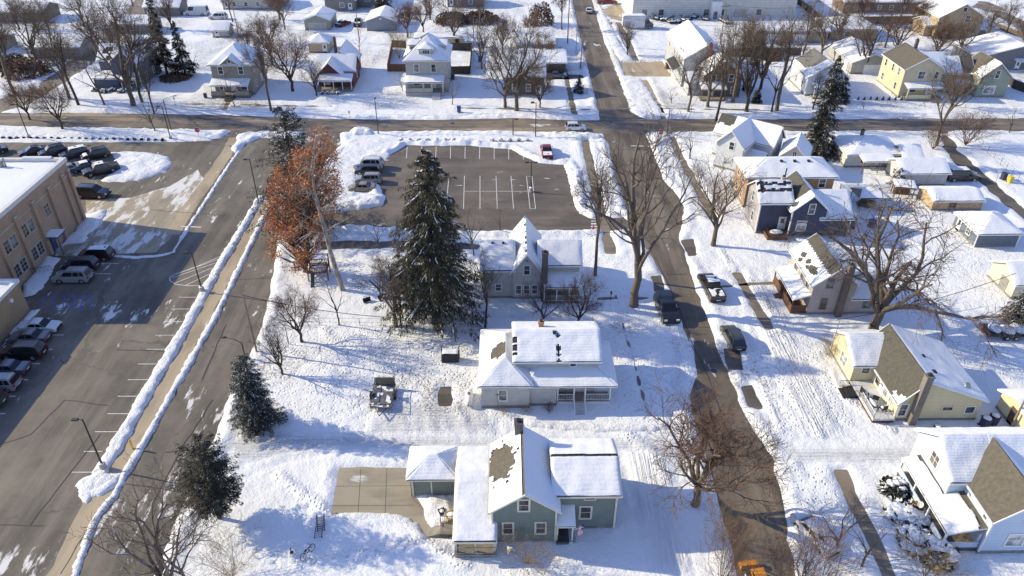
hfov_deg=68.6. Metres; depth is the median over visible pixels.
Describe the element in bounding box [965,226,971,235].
window
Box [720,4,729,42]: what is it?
utility pole
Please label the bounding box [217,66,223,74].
window
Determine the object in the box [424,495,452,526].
snow heap
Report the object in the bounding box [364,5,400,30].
blue garage
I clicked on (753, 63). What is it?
bare tree
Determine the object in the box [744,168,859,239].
navy house
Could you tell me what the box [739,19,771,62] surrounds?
bare tree
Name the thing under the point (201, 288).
lamp post
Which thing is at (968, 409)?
window
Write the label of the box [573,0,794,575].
side street
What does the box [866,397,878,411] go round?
deck table
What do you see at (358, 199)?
snow heap
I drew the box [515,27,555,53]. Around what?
white roof garage
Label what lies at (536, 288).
window
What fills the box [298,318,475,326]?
wire fence
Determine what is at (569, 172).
snow ridge
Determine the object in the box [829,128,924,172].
ranch house
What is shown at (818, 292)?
beige house
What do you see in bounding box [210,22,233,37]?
white shed
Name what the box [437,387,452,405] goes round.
tyre bare patch
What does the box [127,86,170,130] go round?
bare tree
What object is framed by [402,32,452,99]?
foursquare house
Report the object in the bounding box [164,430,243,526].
pine tree
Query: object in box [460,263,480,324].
bare tree
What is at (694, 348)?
tar seam
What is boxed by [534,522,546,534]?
window
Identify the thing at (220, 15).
parked suv
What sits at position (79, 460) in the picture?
tar seam
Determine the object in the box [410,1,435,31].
bare tree
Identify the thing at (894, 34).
bare tree
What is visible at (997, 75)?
window
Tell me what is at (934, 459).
window
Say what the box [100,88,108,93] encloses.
snowy bush
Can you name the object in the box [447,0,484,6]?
plain far house
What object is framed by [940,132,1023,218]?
alley
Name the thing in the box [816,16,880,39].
tan hip house
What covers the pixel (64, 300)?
blue hatching
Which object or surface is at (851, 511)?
bare tree
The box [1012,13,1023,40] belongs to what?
bare tree
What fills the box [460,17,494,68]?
bare tree
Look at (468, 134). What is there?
snow ridge
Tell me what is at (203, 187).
school walk
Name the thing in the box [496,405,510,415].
bare bush
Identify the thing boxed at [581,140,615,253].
front walk
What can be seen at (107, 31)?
bare tree
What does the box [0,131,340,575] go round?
school lot
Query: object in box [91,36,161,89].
navy far house
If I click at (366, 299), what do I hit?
garden bench
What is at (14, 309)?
school wing
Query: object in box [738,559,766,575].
orange loader
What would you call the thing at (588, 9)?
parked sedan
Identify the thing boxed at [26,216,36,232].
window
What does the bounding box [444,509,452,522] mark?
snow filled box
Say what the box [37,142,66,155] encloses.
parked suv
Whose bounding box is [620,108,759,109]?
thin walk
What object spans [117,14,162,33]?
taupe far shed
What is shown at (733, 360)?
bare parking spot
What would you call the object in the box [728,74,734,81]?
window
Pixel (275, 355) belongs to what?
bare tree
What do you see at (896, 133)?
snow ridge
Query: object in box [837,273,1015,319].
overhead cable
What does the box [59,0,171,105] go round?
bare tree
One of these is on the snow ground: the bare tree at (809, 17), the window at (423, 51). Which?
the bare tree at (809, 17)
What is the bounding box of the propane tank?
[465,388,472,406]
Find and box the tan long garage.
[749,22,830,42]
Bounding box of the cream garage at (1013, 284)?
[987,259,1023,298]
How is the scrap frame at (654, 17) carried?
on the snow ground
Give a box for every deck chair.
[859,386,868,397]
[873,395,879,402]
[878,405,888,412]
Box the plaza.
[55,170,202,255]
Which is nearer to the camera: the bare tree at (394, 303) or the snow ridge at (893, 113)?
the bare tree at (394, 303)
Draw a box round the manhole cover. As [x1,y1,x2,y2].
[710,368,717,373]
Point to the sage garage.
(322, 18)
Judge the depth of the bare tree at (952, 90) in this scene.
133.39 m
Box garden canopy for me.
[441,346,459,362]
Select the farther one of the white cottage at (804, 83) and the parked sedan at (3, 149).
the white cottage at (804, 83)
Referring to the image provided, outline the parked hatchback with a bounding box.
[565,121,586,130]
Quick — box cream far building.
[222,0,287,9]
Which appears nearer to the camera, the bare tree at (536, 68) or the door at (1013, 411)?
the door at (1013, 411)
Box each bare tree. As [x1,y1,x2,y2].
[0,0,23,29]
[0,0,57,58]
[0,10,18,93]
[0,12,14,53]
[0,77,38,119]
[7,0,54,34]
[12,13,81,97]
[18,75,74,128]
[29,0,53,35]
[33,16,79,104]
[54,0,85,23]
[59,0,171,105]
[60,45,119,104]
[61,443,215,575]
[64,2,102,53]
[78,4,128,42]
[102,9,157,101]
[117,507,230,575]
[126,54,155,113]
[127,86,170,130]
[152,0,173,25]
[213,66,247,106]
[221,0,233,21]
[226,21,263,45]
[240,5,285,63]
[240,22,278,110]
[245,314,298,374]
[250,23,313,91]
[251,15,281,38]
[258,283,323,342]
[261,0,289,18]
[266,0,295,29]
[297,57,323,95]
[310,266,350,324]
[349,246,423,327]
[359,251,386,301]
[360,211,394,248]
[368,251,409,325]
[389,0,422,36]
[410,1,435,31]
[416,0,438,19]
[431,0,473,35]
[448,76,463,104]
[457,202,496,255]
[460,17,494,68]
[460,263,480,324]
[464,244,501,327]
[472,3,564,110]
[472,33,539,107]
[474,0,486,28]
[489,10,518,51]
[517,277,564,320]
[520,14,538,27]
[526,70,555,107]
[533,28,557,49]
[550,0,567,29]
[557,267,604,320]
[568,141,620,275]
[575,95,717,307]
[616,19,639,54]
[634,371,799,523]
[659,85,679,102]
[670,40,710,111]
[678,123,696,158]
[682,143,766,246]
[684,30,748,106]
[703,13,748,120]
[715,11,796,111]
[719,9,770,102]
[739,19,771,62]
[742,12,796,89]
[754,38,815,111]
[768,0,823,110]
[772,168,1023,372]
[796,0,824,54]
[801,0,856,53]
[802,493,896,546]
[812,64,831,108]
[821,0,858,40]
[840,517,916,566]
[842,0,878,17]
[847,10,898,62]
[876,4,906,47]
[880,10,930,46]
[896,0,914,15]
[906,0,941,20]
[920,42,1000,145]
[923,14,971,52]
[945,67,980,104]
[948,5,996,55]
[980,0,1013,33]
[998,0,1022,32]
[1005,105,1022,132]
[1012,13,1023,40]
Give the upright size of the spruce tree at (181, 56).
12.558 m
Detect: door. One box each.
[50,239,58,249]
[308,23,326,29]
[322,44,327,52]
[575,388,583,391]
[713,11,717,18]
[734,9,746,17]
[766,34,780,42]
[777,217,786,228]
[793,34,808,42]
[841,58,847,69]
[862,65,880,73]
[877,381,884,395]
[954,218,961,230]
[997,274,1009,292]
[1005,406,1019,424]
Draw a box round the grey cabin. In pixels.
[142,0,188,16]
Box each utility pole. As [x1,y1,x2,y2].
[242,293,256,351]
[567,0,569,43]
[580,34,582,67]
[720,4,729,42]
[1010,400,1023,426]
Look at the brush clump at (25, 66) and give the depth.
171.92 m
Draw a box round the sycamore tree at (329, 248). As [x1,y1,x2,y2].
[278,124,385,290]
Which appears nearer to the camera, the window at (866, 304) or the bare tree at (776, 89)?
the window at (866, 304)
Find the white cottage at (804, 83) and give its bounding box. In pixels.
[789,48,850,98]
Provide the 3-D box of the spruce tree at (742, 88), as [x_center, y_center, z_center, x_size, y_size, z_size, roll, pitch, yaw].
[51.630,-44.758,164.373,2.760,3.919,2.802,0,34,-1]
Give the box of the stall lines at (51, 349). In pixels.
[0,263,118,413]
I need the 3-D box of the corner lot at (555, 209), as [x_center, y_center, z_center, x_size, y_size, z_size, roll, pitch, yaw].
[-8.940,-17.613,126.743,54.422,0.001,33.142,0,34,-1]
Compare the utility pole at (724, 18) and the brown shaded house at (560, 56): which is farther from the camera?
the utility pole at (724, 18)
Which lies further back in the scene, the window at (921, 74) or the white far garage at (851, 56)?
the white far garage at (851, 56)
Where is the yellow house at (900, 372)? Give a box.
[828,320,989,425]
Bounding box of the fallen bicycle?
[300,543,314,560]
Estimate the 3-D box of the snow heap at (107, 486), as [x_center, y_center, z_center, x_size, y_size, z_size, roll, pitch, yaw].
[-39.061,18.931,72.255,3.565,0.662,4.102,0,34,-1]
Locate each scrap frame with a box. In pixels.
[650,13,660,19]
[660,15,675,21]
[666,16,682,23]
[680,15,693,20]
[700,13,710,20]
[718,15,730,22]
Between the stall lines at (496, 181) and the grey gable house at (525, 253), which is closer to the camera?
the grey gable house at (525, 253)
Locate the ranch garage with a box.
[885,157,951,185]
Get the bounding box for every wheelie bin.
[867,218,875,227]
[977,414,993,426]
[990,412,1001,425]
[999,172,1008,179]
[1006,175,1014,182]
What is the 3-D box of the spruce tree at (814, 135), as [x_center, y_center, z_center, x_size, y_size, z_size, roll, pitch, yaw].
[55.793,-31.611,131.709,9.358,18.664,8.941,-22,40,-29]
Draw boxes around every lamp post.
[10,104,29,137]
[71,418,106,469]
[156,106,171,138]
[163,95,176,129]
[183,251,204,291]
[221,336,244,354]
[243,159,257,199]
[374,97,378,133]
[525,161,537,192]
[531,101,536,136]
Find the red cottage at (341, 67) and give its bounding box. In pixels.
[314,36,361,94]
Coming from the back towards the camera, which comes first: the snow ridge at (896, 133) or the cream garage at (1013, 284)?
the snow ridge at (896, 133)
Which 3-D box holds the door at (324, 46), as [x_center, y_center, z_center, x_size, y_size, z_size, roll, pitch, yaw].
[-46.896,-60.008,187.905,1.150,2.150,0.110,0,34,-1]
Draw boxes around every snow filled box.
[438,507,445,515]
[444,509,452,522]
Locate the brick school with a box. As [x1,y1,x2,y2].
[0,156,86,287]
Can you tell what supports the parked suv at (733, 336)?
on the snow ground
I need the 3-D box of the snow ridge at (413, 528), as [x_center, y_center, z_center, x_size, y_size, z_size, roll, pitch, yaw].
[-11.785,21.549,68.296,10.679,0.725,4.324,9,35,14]
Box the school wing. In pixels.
[0,279,29,342]
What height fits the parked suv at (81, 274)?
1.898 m
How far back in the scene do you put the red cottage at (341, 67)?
166.26 m
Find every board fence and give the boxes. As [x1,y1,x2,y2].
[387,44,405,71]
[392,40,405,47]
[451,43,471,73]
[729,47,801,55]
[797,0,818,15]
[865,16,913,23]
[985,18,1022,36]
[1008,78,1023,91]
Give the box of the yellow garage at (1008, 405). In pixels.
[995,388,1023,426]
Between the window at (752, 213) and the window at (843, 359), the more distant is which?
the window at (752, 213)
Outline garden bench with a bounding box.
[362,296,371,302]
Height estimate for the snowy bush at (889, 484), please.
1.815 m
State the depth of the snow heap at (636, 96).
161.26 m
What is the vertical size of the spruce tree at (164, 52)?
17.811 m
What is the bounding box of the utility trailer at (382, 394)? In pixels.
[369,377,396,415]
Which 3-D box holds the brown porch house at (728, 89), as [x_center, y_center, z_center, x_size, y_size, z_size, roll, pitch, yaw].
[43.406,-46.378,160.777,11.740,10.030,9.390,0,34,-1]
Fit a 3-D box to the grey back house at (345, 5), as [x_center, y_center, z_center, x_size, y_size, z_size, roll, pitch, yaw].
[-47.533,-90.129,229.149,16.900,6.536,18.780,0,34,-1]
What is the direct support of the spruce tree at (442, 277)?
on the snow ground
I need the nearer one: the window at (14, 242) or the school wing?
the school wing
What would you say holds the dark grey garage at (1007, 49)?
on the snow ground
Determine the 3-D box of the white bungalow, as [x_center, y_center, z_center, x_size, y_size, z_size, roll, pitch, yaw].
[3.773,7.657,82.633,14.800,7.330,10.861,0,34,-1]
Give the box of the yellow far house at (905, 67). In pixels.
[877,38,946,102]
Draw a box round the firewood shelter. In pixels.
[891,178,916,198]
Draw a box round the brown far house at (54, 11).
[0,1,59,21]
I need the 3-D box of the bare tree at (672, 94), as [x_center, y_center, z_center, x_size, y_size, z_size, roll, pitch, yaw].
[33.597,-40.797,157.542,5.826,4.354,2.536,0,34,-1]
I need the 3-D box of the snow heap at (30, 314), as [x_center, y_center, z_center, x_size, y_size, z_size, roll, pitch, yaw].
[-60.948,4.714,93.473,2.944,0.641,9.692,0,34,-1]
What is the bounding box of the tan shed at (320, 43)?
[306,33,333,52]
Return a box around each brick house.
[732,156,839,206]
[832,0,927,12]
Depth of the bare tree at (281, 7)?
203.38 m
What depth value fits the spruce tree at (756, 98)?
157.92 m
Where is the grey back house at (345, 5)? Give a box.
[323,0,377,10]
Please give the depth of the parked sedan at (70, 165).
129.80 m
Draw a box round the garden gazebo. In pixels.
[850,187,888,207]
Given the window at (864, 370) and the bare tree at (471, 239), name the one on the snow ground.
the bare tree at (471, 239)
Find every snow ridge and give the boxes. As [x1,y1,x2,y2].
[0,129,211,140]
[71,209,269,575]
[92,195,262,473]
[113,146,242,258]
[154,109,590,116]
[337,512,428,539]
[346,230,588,236]
[373,133,544,136]
[521,417,668,432]
[564,165,587,213]
[653,112,1023,115]
[669,132,1023,136]
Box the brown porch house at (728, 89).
[683,42,744,100]
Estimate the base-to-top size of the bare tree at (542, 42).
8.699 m
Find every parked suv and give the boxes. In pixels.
[0,339,48,360]
[0,372,23,392]
[0,389,8,406]
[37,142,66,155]
[51,266,94,283]
[58,144,87,159]
[61,255,100,269]
[75,245,115,261]
[76,183,111,198]
[80,145,110,160]
[208,12,227,19]
[353,156,384,168]
[354,163,380,174]
[354,171,382,183]
[653,290,680,323]
[719,324,746,351]
[947,166,981,181]
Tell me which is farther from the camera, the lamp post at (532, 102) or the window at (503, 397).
the lamp post at (532, 102)
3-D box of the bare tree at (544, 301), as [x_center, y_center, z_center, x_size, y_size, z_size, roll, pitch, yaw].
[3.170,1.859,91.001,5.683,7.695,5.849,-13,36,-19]
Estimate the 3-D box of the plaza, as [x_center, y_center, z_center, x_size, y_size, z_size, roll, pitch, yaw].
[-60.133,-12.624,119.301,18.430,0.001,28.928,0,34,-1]
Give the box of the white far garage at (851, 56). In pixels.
[828,36,882,73]
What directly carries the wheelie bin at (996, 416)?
on the snow ground
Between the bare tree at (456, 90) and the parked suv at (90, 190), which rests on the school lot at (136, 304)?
the parked suv at (90, 190)
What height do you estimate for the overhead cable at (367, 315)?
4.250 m
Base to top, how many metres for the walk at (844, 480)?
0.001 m
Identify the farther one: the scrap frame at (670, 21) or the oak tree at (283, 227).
the scrap frame at (670, 21)
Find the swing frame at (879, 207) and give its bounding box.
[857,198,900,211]
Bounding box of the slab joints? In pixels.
[332,472,423,509]
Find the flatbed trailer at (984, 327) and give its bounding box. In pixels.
[978,322,1023,340]
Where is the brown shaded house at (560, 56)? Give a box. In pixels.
[502,48,566,95]
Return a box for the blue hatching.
[41,296,92,307]
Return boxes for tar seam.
[0,210,226,573]
[126,278,260,499]
[618,183,771,467]
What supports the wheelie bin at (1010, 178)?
on the snow ground
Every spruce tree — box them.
[145,0,178,74]
[169,21,199,73]
[227,354,288,443]
[244,105,356,246]
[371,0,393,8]
[373,149,490,341]
[572,74,584,94]
[741,75,752,90]
[751,89,762,103]
[804,55,845,161]
[831,75,851,105]
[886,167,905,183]
[997,290,1023,324]
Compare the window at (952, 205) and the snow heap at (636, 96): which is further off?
the snow heap at (636, 96)
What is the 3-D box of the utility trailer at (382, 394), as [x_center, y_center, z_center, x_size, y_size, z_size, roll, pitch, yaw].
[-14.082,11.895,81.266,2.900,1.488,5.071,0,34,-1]
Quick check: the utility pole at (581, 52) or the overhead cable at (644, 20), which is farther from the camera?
the overhead cable at (644, 20)
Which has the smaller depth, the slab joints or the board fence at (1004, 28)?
the slab joints
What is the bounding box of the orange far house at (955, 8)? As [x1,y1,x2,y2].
[912,0,999,38]
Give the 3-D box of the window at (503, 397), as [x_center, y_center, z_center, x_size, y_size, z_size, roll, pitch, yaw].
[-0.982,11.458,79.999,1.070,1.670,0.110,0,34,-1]
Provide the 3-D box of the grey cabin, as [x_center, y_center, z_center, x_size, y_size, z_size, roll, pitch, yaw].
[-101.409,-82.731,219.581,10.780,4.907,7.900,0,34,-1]
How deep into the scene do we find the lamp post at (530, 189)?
122.81 m
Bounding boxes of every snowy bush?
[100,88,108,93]
[108,87,116,91]
[117,88,124,92]
[876,475,910,499]
[883,497,931,529]
[895,523,937,560]
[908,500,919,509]
[919,534,960,574]
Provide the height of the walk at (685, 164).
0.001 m
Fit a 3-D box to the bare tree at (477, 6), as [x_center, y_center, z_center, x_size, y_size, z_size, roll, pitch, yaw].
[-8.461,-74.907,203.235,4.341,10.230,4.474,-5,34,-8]
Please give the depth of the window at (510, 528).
65.55 m
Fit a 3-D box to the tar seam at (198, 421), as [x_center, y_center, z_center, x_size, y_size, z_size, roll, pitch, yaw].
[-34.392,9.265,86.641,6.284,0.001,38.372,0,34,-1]
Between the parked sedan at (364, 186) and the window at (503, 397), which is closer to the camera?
the window at (503, 397)
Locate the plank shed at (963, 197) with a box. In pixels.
[917,186,985,209]
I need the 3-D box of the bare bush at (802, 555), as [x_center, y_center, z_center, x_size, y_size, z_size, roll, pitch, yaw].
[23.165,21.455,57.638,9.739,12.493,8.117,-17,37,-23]
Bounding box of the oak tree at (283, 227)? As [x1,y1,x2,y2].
[258,124,347,277]
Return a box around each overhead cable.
[235,5,347,13]
[244,295,484,318]
[570,8,735,26]
[583,22,667,36]
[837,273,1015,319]
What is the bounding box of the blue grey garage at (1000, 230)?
[952,211,1023,246]
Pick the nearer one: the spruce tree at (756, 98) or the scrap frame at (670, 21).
the spruce tree at (756, 98)
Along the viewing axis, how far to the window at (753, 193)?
112.97 m
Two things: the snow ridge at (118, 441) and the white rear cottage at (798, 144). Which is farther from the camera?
the white rear cottage at (798, 144)
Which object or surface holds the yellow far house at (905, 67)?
on the snow ground
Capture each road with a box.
[0,0,144,112]
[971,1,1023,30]
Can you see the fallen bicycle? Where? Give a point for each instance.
(305, 550)
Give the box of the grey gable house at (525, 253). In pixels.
[480,216,582,303]
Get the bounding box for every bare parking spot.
[651,275,663,291]
[681,239,696,255]
[723,348,742,370]
[741,385,762,409]
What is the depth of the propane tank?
81.27 m
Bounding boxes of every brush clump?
[0,52,24,71]
[0,56,53,81]
[159,72,192,83]
[433,11,468,27]
[462,9,499,25]
[529,2,554,26]
[763,48,781,61]
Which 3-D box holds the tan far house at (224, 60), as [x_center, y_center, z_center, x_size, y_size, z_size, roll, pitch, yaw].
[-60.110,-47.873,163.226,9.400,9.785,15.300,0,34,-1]
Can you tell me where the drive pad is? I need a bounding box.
[331,467,449,538]
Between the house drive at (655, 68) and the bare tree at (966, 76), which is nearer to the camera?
the bare tree at (966, 76)
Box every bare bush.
[178,508,264,575]
[380,29,411,57]
[494,519,567,575]
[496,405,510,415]
[520,403,533,413]
[542,402,555,412]
[696,500,765,575]
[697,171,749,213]
[700,484,756,554]
[744,499,875,575]
[816,331,840,355]
[884,509,979,575]
[921,119,952,148]
[946,104,1007,144]
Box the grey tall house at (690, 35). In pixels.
[664,20,721,86]
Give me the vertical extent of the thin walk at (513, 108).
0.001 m
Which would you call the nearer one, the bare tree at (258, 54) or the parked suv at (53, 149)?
the parked suv at (53, 149)
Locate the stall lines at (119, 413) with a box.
[72,321,181,472]
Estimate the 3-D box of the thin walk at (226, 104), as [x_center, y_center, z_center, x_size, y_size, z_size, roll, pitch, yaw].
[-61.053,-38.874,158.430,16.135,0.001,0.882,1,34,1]
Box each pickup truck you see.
[81,160,119,177]
[353,17,362,26]
[540,144,552,159]
[597,0,617,3]
[697,273,726,302]
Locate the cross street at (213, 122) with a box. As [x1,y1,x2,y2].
[0,113,1023,133]
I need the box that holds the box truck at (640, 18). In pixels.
[622,13,653,28]
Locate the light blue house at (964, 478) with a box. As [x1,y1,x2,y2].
[897,427,1023,553]
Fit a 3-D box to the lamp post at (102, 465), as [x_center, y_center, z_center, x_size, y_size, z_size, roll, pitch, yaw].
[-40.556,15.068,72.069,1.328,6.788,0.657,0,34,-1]
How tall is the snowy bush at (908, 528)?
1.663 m
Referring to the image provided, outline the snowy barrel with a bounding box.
[933,423,942,427]
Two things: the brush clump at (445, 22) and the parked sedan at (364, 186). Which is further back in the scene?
the brush clump at (445, 22)
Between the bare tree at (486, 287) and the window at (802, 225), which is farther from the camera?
the window at (802, 225)
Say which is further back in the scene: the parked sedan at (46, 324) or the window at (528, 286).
the window at (528, 286)
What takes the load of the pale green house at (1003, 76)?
on the snow ground
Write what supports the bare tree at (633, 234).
on the snow ground
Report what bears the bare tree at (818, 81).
on the snow ground
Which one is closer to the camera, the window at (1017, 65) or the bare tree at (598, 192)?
the bare tree at (598, 192)
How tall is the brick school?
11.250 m
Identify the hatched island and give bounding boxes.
[169,257,217,285]
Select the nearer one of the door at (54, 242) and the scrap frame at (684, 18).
the door at (54, 242)
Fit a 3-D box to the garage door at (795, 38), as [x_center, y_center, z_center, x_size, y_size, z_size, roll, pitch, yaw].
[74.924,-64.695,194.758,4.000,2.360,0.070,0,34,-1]
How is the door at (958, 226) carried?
in the blue grey garage at (1000, 230)
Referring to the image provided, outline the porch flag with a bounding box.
[573,525,584,535]
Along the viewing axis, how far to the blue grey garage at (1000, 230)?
108.91 m
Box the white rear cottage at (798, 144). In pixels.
[778,132,812,155]
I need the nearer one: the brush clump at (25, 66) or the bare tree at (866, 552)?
the bare tree at (866, 552)
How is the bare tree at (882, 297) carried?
on the snow ground
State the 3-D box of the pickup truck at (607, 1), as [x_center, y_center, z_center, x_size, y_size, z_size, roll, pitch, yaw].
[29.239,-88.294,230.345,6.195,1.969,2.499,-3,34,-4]
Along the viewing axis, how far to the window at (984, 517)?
64.59 m
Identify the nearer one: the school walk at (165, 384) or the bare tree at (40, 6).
the school walk at (165, 384)
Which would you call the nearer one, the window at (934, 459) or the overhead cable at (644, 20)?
the window at (934, 459)
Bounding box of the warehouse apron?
[603,2,624,20]
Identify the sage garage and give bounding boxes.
[302,6,337,29]
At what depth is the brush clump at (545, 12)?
207.91 m
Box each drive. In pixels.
[321,240,479,249]
[547,74,583,79]
[622,61,670,76]
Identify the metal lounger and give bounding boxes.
[314,514,323,537]
[317,513,324,531]
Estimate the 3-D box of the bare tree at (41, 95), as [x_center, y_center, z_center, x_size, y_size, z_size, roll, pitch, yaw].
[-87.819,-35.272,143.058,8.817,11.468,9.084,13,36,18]
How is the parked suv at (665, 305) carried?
on the snow ground
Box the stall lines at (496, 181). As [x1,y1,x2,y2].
[406,146,535,208]
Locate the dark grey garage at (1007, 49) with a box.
[950,31,1023,69]
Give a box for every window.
[2,238,12,255]
[8,232,19,249]
[13,262,22,278]
[18,256,29,273]
[21,222,30,237]
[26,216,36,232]
[30,246,39,261]
[36,240,45,256]
[42,201,51,217]
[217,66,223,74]
[237,66,243,74]
[413,64,418,71]
[422,50,429,53]
[431,64,435,71]
[495,283,501,291]
[498,389,507,401]
[502,522,513,534]
[515,285,521,294]
[517,499,530,511]
[523,265,530,274]
[523,285,529,293]
[531,285,537,293]
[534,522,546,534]
[578,506,592,519]
[723,156,732,165]
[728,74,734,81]
[728,141,734,150]
[750,209,754,221]
[751,189,755,201]
[756,9,761,14]
[795,220,807,230]
[807,204,816,214]
[817,179,826,187]
[818,298,828,309]
[825,278,835,288]
[839,349,848,369]
[860,368,870,373]
[862,301,870,307]
[874,375,879,387]
[881,386,887,398]
[886,394,892,406]
[896,403,910,416]
[917,71,925,78]
[928,447,941,471]
[941,406,954,410]
[949,203,956,207]
[963,406,976,413]
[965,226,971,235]
[982,86,995,93]
[982,513,987,522]
[994,70,1001,78]
[1002,533,1023,546]
[1014,62,1020,69]
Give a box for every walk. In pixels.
[46,200,268,575]
[165,137,236,234]
[187,103,259,104]
[255,105,331,106]
[469,107,589,109]
[558,48,577,114]
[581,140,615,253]
[597,297,647,299]
[616,22,638,60]
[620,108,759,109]
[643,80,663,112]
[660,107,712,219]
[721,282,772,286]
[732,272,773,329]
[834,470,895,575]
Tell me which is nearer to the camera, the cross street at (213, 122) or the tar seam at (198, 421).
the tar seam at (198, 421)
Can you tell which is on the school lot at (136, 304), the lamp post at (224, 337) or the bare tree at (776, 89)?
the lamp post at (224, 337)
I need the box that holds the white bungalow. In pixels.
[478,319,617,414]
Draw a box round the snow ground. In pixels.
[0,0,1023,575]
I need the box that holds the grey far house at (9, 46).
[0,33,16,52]
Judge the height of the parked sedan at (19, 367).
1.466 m
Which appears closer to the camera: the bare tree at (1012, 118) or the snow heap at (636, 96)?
the bare tree at (1012, 118)
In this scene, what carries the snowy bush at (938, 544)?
on the snow ground
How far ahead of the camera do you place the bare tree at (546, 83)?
153.37 m
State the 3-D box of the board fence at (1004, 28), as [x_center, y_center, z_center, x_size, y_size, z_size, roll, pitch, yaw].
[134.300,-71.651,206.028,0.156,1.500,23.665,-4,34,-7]
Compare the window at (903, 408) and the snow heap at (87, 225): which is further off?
the snow heap at (87, 225)
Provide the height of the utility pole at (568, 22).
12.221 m
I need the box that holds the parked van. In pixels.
[183,5,209,15]
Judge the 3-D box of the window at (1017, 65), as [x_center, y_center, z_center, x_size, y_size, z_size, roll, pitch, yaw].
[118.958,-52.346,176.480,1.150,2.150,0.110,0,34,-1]
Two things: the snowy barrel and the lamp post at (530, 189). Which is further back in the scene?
the lamp post at (530, 189)
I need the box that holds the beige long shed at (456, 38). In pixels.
[413,32,464,42]
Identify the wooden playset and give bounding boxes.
[305,253,330,287]
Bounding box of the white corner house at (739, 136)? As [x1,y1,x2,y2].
[712,112,785,171]
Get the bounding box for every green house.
[405,418,622,557]
[937,51,1013,96]
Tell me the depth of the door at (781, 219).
111.61 m
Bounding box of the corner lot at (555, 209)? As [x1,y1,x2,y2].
[281,145,627,230]
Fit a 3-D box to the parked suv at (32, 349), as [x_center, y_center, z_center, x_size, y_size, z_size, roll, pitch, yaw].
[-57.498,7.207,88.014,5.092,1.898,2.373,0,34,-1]
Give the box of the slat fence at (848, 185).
[839,184,892,191]
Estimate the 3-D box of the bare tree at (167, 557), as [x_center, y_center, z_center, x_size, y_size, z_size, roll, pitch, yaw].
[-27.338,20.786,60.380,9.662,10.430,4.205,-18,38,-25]
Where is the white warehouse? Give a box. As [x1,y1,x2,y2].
[622,0,797,18]
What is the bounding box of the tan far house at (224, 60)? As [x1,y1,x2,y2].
[207,42,267,101]
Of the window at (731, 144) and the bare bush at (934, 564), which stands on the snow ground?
the bare bush at (934, 564)
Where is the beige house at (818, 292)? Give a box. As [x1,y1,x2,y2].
[772,233,875,316]
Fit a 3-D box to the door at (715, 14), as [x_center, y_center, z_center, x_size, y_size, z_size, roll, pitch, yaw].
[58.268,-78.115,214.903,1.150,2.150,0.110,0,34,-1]
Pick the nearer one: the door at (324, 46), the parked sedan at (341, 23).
the door at (324, 46)
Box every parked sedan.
[0,145,8,153]
[0,359,31,374]
[5,328,52,343]
[17,317,62,331]
[18,144,45,156]
[66,162,79,171]
[70,160,95,173]
[335,19,350,26]
[348,181,376,191]
[546,70,566,78]
[585,7,592,13]
[790,508,841,556]
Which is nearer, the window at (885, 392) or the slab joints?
the slab joints
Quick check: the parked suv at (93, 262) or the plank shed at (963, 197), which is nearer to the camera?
the parked suv at (93, 262)
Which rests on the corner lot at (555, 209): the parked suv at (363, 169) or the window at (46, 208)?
the parked suv at (363, 169)
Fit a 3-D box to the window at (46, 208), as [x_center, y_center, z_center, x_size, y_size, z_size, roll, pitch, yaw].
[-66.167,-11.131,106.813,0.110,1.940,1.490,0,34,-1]
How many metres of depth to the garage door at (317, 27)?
205.44 m
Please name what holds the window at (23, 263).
in the brick school
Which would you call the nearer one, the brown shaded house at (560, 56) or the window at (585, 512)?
the window at (585, 512)
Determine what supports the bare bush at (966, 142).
on the snow ground
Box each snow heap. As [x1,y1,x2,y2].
[3,306,44,344]
[23,256,59,296]
[61,209,106,244]
[75,470,113,502]
[91,472,121,496]
[101,151,170,182]
[231,131,302,152]
[320,136,399,191]
[324,191,384,212]
[350,126,373,134]
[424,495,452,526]
[545,131,601,140]
[596,3,632,60]
[623,75,661,114]
[651,132,671,145]
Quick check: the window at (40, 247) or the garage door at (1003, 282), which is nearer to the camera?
the garage door at (1003, 282)

